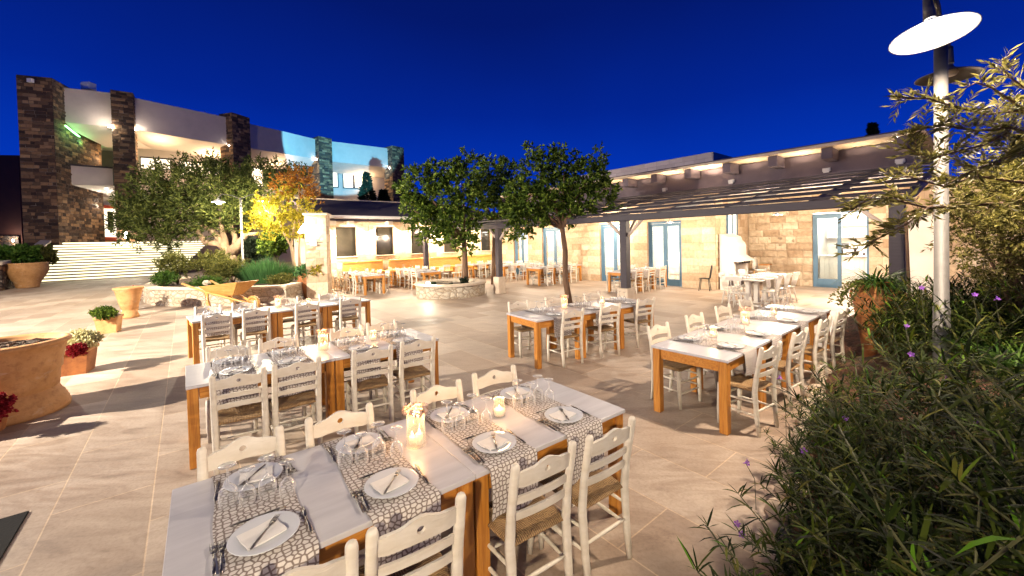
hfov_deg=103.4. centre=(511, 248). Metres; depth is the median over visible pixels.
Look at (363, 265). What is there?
pine bench
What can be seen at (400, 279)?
ladder chair
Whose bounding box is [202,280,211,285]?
boulder
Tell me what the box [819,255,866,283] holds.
bar counter
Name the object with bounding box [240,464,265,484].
fork
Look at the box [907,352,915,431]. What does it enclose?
violet flower
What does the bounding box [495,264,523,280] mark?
dining table
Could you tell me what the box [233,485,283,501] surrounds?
knife
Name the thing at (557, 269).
table runner
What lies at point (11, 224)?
side building
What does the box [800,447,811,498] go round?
violet flower
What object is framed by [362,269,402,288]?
pine table
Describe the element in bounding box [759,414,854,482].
flowering shrub
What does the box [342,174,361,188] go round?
window
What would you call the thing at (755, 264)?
chair
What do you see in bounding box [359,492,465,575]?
ladder chair
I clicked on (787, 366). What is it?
ladder chair
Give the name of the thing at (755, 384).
ladder chair
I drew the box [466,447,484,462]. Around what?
fork
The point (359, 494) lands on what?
fork
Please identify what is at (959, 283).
flowering shrub
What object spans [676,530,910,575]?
flowering shrub
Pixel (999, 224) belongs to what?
olive bush
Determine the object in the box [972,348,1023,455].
flowering shrub
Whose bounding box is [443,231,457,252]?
window
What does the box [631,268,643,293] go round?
ladder chair
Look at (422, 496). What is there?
table runner
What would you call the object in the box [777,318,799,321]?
dinner plate
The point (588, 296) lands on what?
ladder chair
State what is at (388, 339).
table runner
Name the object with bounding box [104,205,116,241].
entrance door
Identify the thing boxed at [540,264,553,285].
ladder chair
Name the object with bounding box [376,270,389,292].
ladder chair
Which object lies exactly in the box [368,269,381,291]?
ladder chair
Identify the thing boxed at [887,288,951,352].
flowering shrub
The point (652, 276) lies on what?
dining table
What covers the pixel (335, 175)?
window
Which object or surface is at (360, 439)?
wine glass
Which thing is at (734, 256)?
wood oven
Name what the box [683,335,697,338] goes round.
paper napkin
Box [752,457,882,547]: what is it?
flowering shrub
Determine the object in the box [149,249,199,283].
shrub
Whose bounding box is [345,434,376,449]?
paper napkin
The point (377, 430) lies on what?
wine glass
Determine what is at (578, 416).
dinner plate
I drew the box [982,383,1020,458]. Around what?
flowering shrub
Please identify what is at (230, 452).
ladder chair
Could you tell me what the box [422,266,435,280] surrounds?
ladder chair
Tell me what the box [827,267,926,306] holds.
potted plant
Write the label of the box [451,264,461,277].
stick back chair
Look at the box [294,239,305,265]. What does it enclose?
white wall
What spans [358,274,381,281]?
table runner
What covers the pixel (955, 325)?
flowering shrub
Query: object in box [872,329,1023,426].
flowering shrub
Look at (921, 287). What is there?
violet flower
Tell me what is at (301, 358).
dinner plate
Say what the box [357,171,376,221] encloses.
conifer tree
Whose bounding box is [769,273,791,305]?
stick back chair
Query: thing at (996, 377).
flowering shrub
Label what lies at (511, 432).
knife
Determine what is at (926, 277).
flowering shrub
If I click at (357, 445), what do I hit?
fork
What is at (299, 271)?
potted plant
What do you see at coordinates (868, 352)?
amphora
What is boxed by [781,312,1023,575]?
garden soil
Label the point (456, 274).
pine table
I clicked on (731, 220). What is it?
window frame
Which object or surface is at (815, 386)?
edging stone
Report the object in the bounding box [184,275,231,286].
shrub
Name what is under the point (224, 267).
shrub
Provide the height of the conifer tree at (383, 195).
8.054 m
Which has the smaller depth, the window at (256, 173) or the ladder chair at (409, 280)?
the ladder chair at (409, 280)
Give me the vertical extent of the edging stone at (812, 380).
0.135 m
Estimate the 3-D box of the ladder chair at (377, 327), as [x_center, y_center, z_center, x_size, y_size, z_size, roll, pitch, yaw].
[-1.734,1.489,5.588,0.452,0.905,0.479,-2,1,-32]
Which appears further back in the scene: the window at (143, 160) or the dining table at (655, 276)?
the window at (143, 160)
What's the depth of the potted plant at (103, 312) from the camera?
9.58 m
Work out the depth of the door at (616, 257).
18.24 m
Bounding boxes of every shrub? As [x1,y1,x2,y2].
[148,270,181,286]
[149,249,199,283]
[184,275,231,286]
[192,247,237,281]
[208,254,252,282]
[240,235,266,263]
[256,230,293,265]
[263,272,295,284]
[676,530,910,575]
[690,509,864,575]
[720,459,918,575]
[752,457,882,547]
[752,471,889,575]
[756,435,1022,575]
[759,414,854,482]
[761,427,894,506]
[765,364,925,471]
[769,374,1023,556]
[774,385,897,460]
[774,411,1023,575]
[776,400,1023,575]
[781,373,947,479]
[790,407,980,534]
[799,384,890,421]
[799,388,851,445]
[800,384,840,420]
[803,367,1023,502]
[816,350,926,441]
[835,288,931,359]
[835,313,1023,430]
[836,354,932,404]
[843,284,976,364]
[843,298,992,372]
[853,362,1023,557]
[856,281,956,333]
[862,381,1018,457]
[871,267,1018,352]
[872,262,975,321]
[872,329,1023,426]
[873,345,1023,575]
[880,268,1021,329]
[884,289,994,363]
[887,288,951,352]
[891,278,1004,318]
[892,358,1023,438]
[895,257,1019,303]
[895,281,1023,354]
[901,275,984,306]
[908,275,985,320]
[908,279,1023,365]
[912,279,1023,338]
[913,376,1023,504]
[924,369,1023,473]
[930,334,1023,456]
[957,397,1023,506]
[960,282,1023,330]
[963,278,1023,341]
[965,276,1013,320]
[966,361,1023,416]
[967,288,1022,327]
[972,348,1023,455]
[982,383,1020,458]
[986,364,1023,404]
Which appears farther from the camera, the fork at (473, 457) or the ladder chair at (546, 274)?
the ladder chair at (546, 274)
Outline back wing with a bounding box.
[290,197,492,288]
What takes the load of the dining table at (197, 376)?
on the patio paving
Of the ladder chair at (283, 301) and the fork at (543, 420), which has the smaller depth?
the fork at (543, 420)
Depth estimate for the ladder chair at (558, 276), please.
17.93 m
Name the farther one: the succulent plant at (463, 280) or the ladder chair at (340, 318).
the succulent plant at (463, 280)
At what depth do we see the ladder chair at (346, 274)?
16.41 m
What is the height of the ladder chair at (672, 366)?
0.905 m
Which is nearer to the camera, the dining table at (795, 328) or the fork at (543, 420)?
the fork at (543, 420)
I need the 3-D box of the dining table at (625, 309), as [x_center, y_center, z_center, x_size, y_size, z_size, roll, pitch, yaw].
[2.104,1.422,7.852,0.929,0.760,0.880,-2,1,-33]
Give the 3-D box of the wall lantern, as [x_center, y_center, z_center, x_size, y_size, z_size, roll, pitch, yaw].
[-7.271,-0.203,15.018,0.420,0.280,0.100,-2,1,-14]
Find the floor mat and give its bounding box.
[0,511,28,559]
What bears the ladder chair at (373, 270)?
on the patio paving
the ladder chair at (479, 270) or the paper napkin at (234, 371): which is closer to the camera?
the paper napkin at (234, 371)
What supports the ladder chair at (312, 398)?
on the patio paving
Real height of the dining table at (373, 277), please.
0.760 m
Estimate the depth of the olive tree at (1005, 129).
2.87 m
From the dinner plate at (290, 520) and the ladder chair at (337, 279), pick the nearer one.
the dinner plate at (290, 520)
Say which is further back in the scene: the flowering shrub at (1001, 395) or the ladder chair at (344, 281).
the ladder chair at (344, 281)
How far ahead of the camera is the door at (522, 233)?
23.09 m
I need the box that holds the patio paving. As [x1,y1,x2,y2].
[0,262,931,575]
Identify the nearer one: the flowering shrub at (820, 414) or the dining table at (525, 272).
the flowering shrub at (820, 414)
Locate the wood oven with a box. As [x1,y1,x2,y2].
[719,234,753,290]
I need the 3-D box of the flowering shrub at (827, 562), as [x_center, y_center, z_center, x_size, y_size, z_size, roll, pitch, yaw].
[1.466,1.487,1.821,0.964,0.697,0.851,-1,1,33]
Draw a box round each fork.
[210,542,215,575]
[218,541,224,574]
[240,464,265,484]
[250,514,279,549]
[281,458,291,473]
[286,458,296,472]
[350,489,364,512]
[353,433,363,448]
[356,488,370,510]
[380,429,392,439]
[383,469,400,493]
[462,447,479,463]
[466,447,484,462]
[491,433,497,449]
[536,419,556,430]
[540,419,560,429]
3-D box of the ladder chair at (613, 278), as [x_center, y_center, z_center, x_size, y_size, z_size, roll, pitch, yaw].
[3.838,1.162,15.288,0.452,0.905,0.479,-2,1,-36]
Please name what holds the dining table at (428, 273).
on the patio paving
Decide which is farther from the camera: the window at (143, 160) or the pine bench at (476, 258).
the window at (143, 160)
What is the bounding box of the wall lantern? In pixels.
[310,239,321,246]
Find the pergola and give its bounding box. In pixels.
[415,163,933,308]
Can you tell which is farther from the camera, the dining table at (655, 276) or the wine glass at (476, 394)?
the dining table at (655, 276)
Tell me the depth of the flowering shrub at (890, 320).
4.77 m
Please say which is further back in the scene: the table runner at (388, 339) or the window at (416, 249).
the window at (416, 249)
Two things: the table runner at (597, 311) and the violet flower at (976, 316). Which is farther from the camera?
the table runner at (597, 311)
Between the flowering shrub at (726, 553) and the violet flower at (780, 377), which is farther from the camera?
the violet flower at (780, 377)
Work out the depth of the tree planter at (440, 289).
14.29 m
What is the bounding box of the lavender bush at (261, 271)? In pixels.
[232,254,297,283]
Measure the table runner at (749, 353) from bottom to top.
0.255 m
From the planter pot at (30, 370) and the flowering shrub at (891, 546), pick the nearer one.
the flowering shrub at (891, 546)
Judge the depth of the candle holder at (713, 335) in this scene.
4.89 m
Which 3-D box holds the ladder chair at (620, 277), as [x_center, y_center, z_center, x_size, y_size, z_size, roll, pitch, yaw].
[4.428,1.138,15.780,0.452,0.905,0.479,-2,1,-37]
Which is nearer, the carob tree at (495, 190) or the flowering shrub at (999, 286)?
the flowering shrub at (999, 286)
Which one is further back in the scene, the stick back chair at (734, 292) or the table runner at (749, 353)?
the stick back chair at (734, 292)
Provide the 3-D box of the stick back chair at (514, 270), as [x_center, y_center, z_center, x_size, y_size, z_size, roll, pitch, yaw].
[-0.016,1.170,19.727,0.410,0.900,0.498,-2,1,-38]
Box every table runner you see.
[200,312,228,336]
[211,355,258,404]
[211,456,318,575]
[234,308,264,332]
[267,347,315,396]
[282,304,311,321]
[321,427,440,565]
[327,299,355,316]
[329,337,380,382]
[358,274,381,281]
[371,333,422,366]
[417,270,438,277]
[418,403,537,521]
[485,384,603,484]
[503,265,513,270]
[518,264,525,270]
[522,310,571,337]
[530,267,548,273]
[554,266,561,272]
[564,304,610,325]
[600,299,645,320]
[611,271,635,278]
[631,269,648,277]
[639,268,659,276]
[667,335,756,375]
[700,325,782,360]
[729,278,770,288]
[735,314,809,346]
[739,275,777,284]
[749,274,785,283]
[759,306,826,330]
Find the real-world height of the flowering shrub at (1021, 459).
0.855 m
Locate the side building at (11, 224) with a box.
[0,155,23,245]
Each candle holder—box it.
[493,398,505,417]
[710,328,716,337]
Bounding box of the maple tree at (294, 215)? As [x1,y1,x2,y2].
[239,162,324,279]
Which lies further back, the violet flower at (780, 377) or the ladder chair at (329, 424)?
the violet flower at (780, 377)
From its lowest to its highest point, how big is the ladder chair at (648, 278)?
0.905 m
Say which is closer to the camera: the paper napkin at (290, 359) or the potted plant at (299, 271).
the paper napkin at (290, 359)
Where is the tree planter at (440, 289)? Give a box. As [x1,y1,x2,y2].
[414,278,485,299]
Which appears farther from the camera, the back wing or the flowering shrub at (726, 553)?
the back wing
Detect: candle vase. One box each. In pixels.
[273,295,281,307]
[315,328,330,350]
[401,401,428,449]
[560,294,568,308]
[738,306,751,324]
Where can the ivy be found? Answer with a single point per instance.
(48, 251)
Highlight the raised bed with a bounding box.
[141,276,303,305]
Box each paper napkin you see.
[222,357,239,361]
[224,367,243,373]
[237,518,286,550]
[238,465,272,485]
[275,348,293,352]
[283,357,298,362]
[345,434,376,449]
[352,345,367,349]
[370,472,408,494]
[395,337,409,341]
[437,408,463,419]
[477,434,508,450]
[506,388,529,396]
[549,408,575,420]
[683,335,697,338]
[721,342,739,346]
[751,331,763,334]
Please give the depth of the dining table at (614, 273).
14.88 m
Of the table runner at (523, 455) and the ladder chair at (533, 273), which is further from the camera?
the ladder chair at (533, 273)
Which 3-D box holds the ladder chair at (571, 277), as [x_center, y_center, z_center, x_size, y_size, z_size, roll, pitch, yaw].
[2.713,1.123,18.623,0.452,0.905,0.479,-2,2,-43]
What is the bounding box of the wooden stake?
[904,215,910,296]
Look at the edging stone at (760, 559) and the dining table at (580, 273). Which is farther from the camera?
the dining table at (580, 273)
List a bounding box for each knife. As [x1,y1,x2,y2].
[213,480,217,501]
[229,506,284,526]
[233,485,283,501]
[302,506,312,532]
[327,446,335,461]
[351,448,387,462]
[359,464,397,478]
[414,464,429,483]
[448,419,474,428]
[463,429,492,439]
[506,429,525,442]
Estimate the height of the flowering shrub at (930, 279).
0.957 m
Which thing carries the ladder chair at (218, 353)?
on the patio paving
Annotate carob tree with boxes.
[391,145,493,279]
[470,152,526,284]
[497,140,623,302]
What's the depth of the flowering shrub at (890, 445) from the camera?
2.49 m
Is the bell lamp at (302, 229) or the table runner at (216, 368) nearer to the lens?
the table runner at (216, 368)
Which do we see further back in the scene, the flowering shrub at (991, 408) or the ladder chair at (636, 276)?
the ladder chair at (636, 276)
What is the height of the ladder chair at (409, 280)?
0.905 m
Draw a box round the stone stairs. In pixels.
[41,241,204,282]
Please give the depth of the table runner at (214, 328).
7.04 m
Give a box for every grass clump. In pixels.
[897,313,1023,352]
[917,329,1023,384]
[930,326,1023,365]
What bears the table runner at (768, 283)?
on the dining table at (748, 287)
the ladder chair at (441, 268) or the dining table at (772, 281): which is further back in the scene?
the ladder chair at (441, 268)
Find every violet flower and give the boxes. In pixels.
[734,520,747,540]
[744,460,755,505]
[777,375,786,445]
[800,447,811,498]
[904,324,911,390]
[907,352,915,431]
[919,285,925,372]
[972,292,978,376]
[993,296,1000,381]
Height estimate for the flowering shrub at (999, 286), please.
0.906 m
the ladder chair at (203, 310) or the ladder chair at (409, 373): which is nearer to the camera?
the ladder chair at (409, 373)
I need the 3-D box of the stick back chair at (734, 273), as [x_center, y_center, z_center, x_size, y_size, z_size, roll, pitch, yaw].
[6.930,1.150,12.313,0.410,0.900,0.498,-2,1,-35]
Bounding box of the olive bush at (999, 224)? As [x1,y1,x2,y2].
[920,130,1023,340]
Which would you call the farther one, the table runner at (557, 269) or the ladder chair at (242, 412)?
the table runner at (557, 269)
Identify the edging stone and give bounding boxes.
[753,544,792,575]
[763,519,795,546]
[765,497,798,524]
[775,478,806,503]
[779,463,810,480]
[790,437,812,449]
[792,426,812,439]
[795,415,814,425]
[799,406,819,417]
[805,390,828,399]
[807,384,825,391]
[809,378,824,386]
[810,372,826,379]
[813,366,831,373]
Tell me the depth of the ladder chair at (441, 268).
17.74 m
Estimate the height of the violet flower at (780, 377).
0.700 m
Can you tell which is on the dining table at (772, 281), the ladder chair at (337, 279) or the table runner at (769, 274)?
the table runner at (769, 274)
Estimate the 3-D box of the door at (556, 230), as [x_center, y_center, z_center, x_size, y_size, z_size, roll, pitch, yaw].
[2.505,0.264,20.863,0.117,2.520,0.769,-2,1,-40]
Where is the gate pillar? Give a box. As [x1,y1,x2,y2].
[302,213,331,298]
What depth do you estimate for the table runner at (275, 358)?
4.24 m
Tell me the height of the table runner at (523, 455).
0.285 m
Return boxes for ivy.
[32,243,58,264]
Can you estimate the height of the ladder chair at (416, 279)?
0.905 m
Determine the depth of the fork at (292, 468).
2.25 m
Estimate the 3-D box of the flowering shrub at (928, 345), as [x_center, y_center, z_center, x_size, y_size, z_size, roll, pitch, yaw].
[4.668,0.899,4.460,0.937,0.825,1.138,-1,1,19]
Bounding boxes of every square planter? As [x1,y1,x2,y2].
[0,414,7,430]
[61,342,99,376]
[93,314,123,333]
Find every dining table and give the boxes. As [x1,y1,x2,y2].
[162,419,475,575]
[185,344,335,469]
[186,307,277,364]
[267,301,327,348]
[314,297,370,340]
[316,328,438,422]
[348,272,373,290]
[355,273,384,295]
[391,268,413,285]
[401,269,426,286]
[408,378,624,575]
[412,270,440,287]
[468,264,488,277]
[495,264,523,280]
[506,307,580,368]
[514,263,542,279]
[526,266,553,285]
[542,265,561,283]
[552,302,620,357]
[557,264,581,281]
[588,297,653,348]
[608,270,640,291]
[634,268,653,290]
[637,267,666,286]
[651,332,763,435]
[692,321,791,406]
[724,312,812,385]
[737,276,774,306]
[750,272,792,301]
[751,304,830,360]
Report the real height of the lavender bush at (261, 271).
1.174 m
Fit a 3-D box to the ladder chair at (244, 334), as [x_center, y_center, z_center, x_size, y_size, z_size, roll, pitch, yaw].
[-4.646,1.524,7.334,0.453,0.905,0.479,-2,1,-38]
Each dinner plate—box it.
[214,356,243,363]
[219,366,251,374]
[223,462,282,491]
[226,511,299,556]
[270,348,296,353]
[278,356,305,363]
[335,338,357,342]
[336,432,381,453]
[348,344,372,349]
[364,467,418,498]
[378,331,398,335]
[393,337,414,341]
[430,406,468,422]
[472,431,515,452]
[500,386,532,398]
[544,406,582,422]
[678,335,701,339]
[708,325,730,328]
[717,342,744,347]
[746,330,770,335]
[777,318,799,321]
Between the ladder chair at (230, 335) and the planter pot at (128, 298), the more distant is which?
the planter pot at (128, 298)
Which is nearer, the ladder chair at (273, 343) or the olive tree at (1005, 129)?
the olive tree at (1005, 129)
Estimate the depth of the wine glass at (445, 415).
2.65 m
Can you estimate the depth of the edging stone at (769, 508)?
2.85 m
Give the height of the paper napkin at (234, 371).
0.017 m
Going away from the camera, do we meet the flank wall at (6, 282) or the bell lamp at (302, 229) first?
the bell lamp at (302, 229)
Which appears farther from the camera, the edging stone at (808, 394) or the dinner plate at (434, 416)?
the edging stone at (808, 394)
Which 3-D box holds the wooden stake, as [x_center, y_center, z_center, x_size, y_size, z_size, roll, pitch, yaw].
[6.096,0.502,6.214,0.125,2.074,0.041,-1,1,0]
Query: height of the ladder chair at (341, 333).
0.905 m
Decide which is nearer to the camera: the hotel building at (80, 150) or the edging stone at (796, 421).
the edging stone at (796, 421)
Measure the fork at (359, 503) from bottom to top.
0.008 m
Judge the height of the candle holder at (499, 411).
0.125 m
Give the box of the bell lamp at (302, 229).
[298,224,306,232]
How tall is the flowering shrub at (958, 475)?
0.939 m
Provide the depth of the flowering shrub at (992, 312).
4.13 m
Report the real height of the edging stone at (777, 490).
0.135 m
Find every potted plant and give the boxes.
[0,242,43,262]
[0,391,18,421]
[65,328,104,349]
[65,342,88,357]
[87,305,118,320]
[292,263,311,280]
[308,264,323,275]
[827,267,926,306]
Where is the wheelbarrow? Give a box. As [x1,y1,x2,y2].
[181,280,259,309]
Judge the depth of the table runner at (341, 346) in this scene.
4.68 m
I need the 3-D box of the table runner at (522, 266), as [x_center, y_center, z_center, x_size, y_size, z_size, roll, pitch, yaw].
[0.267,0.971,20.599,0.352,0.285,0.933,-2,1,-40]
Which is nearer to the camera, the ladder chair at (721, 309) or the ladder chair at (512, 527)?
the ladder chair at (512, 527)
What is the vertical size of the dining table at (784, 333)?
0.760 m
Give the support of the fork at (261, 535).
on the paper napkin at (247, 539)
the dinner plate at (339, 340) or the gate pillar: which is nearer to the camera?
the dinner plate at (339, 340)
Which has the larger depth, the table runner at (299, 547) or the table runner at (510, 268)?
the table runner at (510, 268)
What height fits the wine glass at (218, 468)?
0.195 m
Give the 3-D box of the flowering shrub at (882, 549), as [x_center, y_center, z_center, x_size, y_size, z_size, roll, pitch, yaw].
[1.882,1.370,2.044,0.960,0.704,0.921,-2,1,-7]
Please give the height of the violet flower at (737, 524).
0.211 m
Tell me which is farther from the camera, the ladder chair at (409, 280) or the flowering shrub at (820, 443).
the ladder chair at (409, 280)
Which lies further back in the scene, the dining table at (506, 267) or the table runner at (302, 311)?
the dining table at (506, 267)
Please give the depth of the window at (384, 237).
19.87 m
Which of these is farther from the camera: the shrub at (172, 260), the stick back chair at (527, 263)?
the stick back chair at (527, 263)
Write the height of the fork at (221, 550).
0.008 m
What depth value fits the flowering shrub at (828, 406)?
3.22 m
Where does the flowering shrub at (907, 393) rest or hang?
on the garden soil
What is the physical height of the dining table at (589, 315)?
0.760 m
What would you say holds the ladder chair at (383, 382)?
on the patio paving
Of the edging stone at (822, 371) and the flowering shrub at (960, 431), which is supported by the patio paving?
the edging stone at (822, 371)
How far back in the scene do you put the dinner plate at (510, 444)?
2.46 m
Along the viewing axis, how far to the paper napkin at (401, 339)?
5.10 m
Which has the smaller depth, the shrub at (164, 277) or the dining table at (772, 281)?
the dining table at (772, 281)
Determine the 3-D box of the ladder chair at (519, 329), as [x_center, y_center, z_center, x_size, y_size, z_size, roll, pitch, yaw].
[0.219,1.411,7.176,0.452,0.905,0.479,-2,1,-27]
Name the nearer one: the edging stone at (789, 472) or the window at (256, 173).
the edging stone at (789, 472)
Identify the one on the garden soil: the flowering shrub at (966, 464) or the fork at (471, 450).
the flowering shrub at (966, 464)
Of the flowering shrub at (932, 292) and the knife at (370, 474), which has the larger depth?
the flowering shrub at (932, 292)
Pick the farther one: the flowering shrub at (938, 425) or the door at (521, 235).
the door at (521, 235)
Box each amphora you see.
[297,269,306,297]
[849,279,906,356]
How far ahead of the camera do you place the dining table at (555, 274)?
18.57 m
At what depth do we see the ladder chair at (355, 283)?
15.79 m
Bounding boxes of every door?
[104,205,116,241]
[516,235,522,274]
[522,233,528,271]
[544,229,555,276]
[555,229,561,275]
[602,226,615,280]
[615,226,620,281]
[650,224,665,284]
[665,223,681,286]
[813,213,841,287]
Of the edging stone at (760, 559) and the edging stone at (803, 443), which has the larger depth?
the edging stone at (803, 443)
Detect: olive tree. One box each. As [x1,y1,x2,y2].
[101,146,315,260]
[832,42,1023,261]
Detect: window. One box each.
[140,156,170,169]
[252,167,264,186]
[275,169,311,188]
[333,173,338,187]
[336,227,357,257]
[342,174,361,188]
[376,227,394,255]
[411,227,422,254]
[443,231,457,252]
[481,229,491,250]
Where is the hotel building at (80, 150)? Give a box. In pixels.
[16,75,405,267]
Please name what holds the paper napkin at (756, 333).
on the dinner plate at (764, 334)
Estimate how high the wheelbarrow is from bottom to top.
0.946 m
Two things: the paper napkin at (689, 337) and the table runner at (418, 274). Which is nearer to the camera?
the paper napkin at (689, 337)
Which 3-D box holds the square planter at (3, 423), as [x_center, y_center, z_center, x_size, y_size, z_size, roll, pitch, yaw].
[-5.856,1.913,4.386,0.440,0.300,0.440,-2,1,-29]
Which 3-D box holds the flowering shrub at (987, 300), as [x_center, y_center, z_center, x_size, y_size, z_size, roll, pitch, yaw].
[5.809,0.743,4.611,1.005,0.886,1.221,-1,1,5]
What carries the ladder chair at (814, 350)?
on the patio paving
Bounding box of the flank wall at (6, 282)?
[0,240,51,290]
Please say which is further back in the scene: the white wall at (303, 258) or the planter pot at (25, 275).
the planter pot at (25, 275)
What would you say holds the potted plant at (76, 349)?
in the square planter at (80, 364)
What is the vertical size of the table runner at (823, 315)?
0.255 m
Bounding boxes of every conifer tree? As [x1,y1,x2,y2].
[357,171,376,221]
[377,189,391,200]
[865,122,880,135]
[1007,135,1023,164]
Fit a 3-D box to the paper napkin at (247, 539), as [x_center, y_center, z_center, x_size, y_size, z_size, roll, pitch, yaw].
[-1.066,1.218,1.725,0.120,0.017,0.150,0,1,38]
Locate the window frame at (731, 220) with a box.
[726,214,737,234]
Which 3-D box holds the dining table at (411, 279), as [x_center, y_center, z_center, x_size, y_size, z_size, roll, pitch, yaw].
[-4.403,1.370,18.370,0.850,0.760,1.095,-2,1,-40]
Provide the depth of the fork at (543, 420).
2.71 m
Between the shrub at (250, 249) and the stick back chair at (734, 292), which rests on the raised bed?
the shrub at (250, 249)
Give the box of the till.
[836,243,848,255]
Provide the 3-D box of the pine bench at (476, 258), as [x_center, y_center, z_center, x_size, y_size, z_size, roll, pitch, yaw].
[-1.770,0.994,23.047,1.900,1.200,0.520,-2,1,-40]
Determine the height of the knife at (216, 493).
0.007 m
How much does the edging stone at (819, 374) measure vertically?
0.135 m
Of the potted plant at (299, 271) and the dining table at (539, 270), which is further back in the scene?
the dining table at (539, 270)
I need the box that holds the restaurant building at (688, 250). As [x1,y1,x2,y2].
[500,129,1023,295]
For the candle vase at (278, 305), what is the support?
on the dining table at (283, 312)
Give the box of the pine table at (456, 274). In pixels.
[429,265,461,279]
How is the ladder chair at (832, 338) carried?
on the patio paving
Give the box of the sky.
[0,0,1023,212]
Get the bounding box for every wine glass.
[217,461,238,507]
[258,453,276,497]
[337,428,352,466]
[355,431,368,461]
[371,421,385,456]
[390,425,402,458]
[441,400,453,432]
[467,393,478,421]
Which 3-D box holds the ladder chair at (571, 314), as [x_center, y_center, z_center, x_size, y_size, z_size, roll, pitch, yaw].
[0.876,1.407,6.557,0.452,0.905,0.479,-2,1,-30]
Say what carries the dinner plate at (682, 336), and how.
on the table runner at (749, 353)
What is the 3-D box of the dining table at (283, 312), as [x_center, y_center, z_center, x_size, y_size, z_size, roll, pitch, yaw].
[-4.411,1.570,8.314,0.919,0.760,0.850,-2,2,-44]
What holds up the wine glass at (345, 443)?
on the table runner at (422, 496)
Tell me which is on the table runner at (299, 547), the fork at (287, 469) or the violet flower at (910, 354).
the fork at (287, 469)
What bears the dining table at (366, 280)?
on the patio paving
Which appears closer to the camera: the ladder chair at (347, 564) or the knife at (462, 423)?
the ladder chair at (347, 564)
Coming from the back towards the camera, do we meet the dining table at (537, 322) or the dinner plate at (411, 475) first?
the dining table at (537, 322)
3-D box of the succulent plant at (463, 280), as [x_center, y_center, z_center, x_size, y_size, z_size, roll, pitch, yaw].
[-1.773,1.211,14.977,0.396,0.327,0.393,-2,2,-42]
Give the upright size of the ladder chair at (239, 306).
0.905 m
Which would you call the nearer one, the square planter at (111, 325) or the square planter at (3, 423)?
the square planter at (3, 423)
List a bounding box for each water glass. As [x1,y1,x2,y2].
[238,465,255,504]
[279,458,295,497]
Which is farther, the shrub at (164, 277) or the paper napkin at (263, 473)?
the shrub at (164, 277)
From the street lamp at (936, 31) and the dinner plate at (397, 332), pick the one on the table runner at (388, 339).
the dinner plate at (397, 332)
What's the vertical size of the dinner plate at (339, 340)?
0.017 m
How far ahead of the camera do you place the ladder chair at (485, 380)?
3.48 m
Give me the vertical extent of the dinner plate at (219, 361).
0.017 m
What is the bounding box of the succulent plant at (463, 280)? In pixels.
[459,276,468,283]
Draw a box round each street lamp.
[212,193,263,261]
[888,0,984,368]
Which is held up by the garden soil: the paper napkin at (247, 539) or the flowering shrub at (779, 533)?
the flowering shrub at (779, 533)
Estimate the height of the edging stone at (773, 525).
0.135 m
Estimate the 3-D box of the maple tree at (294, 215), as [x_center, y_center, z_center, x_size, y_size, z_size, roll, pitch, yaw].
[-9.508,-1.118,16.872,3.382,5.056,1.765,-1,1,0]
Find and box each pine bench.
[342,260,386,288]
[389,258,423,283]
[429,256,461,276]
[467,254,491,277]
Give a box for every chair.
[194,304,224,349]
[196,425,285,481]
[201,312,233,362]
[205,341,257,442]
[209,367,269,475]
[232,300,262,345]
[240,307,270,355]
[258,334,305,419]
[268,356,322,456]
[276,296,304,340]
[281,539,358,575]
[291,302,319,346]
[305,402,374,560]
[318,292,345,332]
[329,325,371,399]
[333,270,346,290]
[335,297,360,338]
[338,271,352,291]
[345,271,359,293]
[346,344,393,432]
[351,272,363,295]
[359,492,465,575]
[362,268,374,286]
[366,319,407,396]
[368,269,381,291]
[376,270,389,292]
[388,267,396,285]
[393,336,435,419]
[395,267,408,287]
[403,268,415,288]
[410,269,422,289]
[410,379,491,501]
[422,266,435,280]
[431,267,443,279]
[441,265,450,278]
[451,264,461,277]
[471,365,546,468]
[475,262,485,277]
[487,440,576,575]
[506,263,517,281]
[508,300,541,357]
[518,262,529,279]
[526,264,537,283]
[537,263,550,281]
[538,416,635,575]
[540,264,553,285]
[544,297,574,347]
[547,308,584,367]
[555,264,562,283]
[568,263,576,282]
[583,291,613,332]
[586,303,620,358]
[605,266,620,291]
[617,266,633,287]
[624,297,654,347]
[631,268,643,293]
[643,266,655,291]
[646,322,701,409]
[650,265,666,289]
[685,312,734,388]
[698,265,712,290]
[714,303,745,370]
[717,341,782,437]
[718,272,739,304]
[725,277,747,307]
[729,271,744,299]
[738,269,753,298]
[738,297,753,313]
[751,257,771,285]
[751,327,808,411]
[759,275,782,306]
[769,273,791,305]
[778,271,799,302]
[793,315,831,383]
[803,308,848,370]
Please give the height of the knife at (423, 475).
0.007 m
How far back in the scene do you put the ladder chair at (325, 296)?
9.19 m
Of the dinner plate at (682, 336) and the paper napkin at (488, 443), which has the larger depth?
the dinner plate at (682, 336)
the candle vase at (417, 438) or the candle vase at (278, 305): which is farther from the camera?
the candle vase at (278, 305)
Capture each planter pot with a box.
[0,332,71,426]
[5,262,49,288]
[112,286,143,318]
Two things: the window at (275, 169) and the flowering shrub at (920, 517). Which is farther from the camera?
the window at (275, 169)
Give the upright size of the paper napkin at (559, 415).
0.017 m
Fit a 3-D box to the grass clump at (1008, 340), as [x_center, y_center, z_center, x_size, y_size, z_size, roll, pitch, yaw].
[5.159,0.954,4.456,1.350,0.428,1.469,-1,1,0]
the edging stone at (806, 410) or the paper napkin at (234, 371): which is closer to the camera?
the paper napkin at (234, 371)
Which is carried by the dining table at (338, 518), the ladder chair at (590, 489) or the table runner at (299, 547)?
the table runner at (299, 547)
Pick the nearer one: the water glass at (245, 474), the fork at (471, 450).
the water glass at (245, 474)

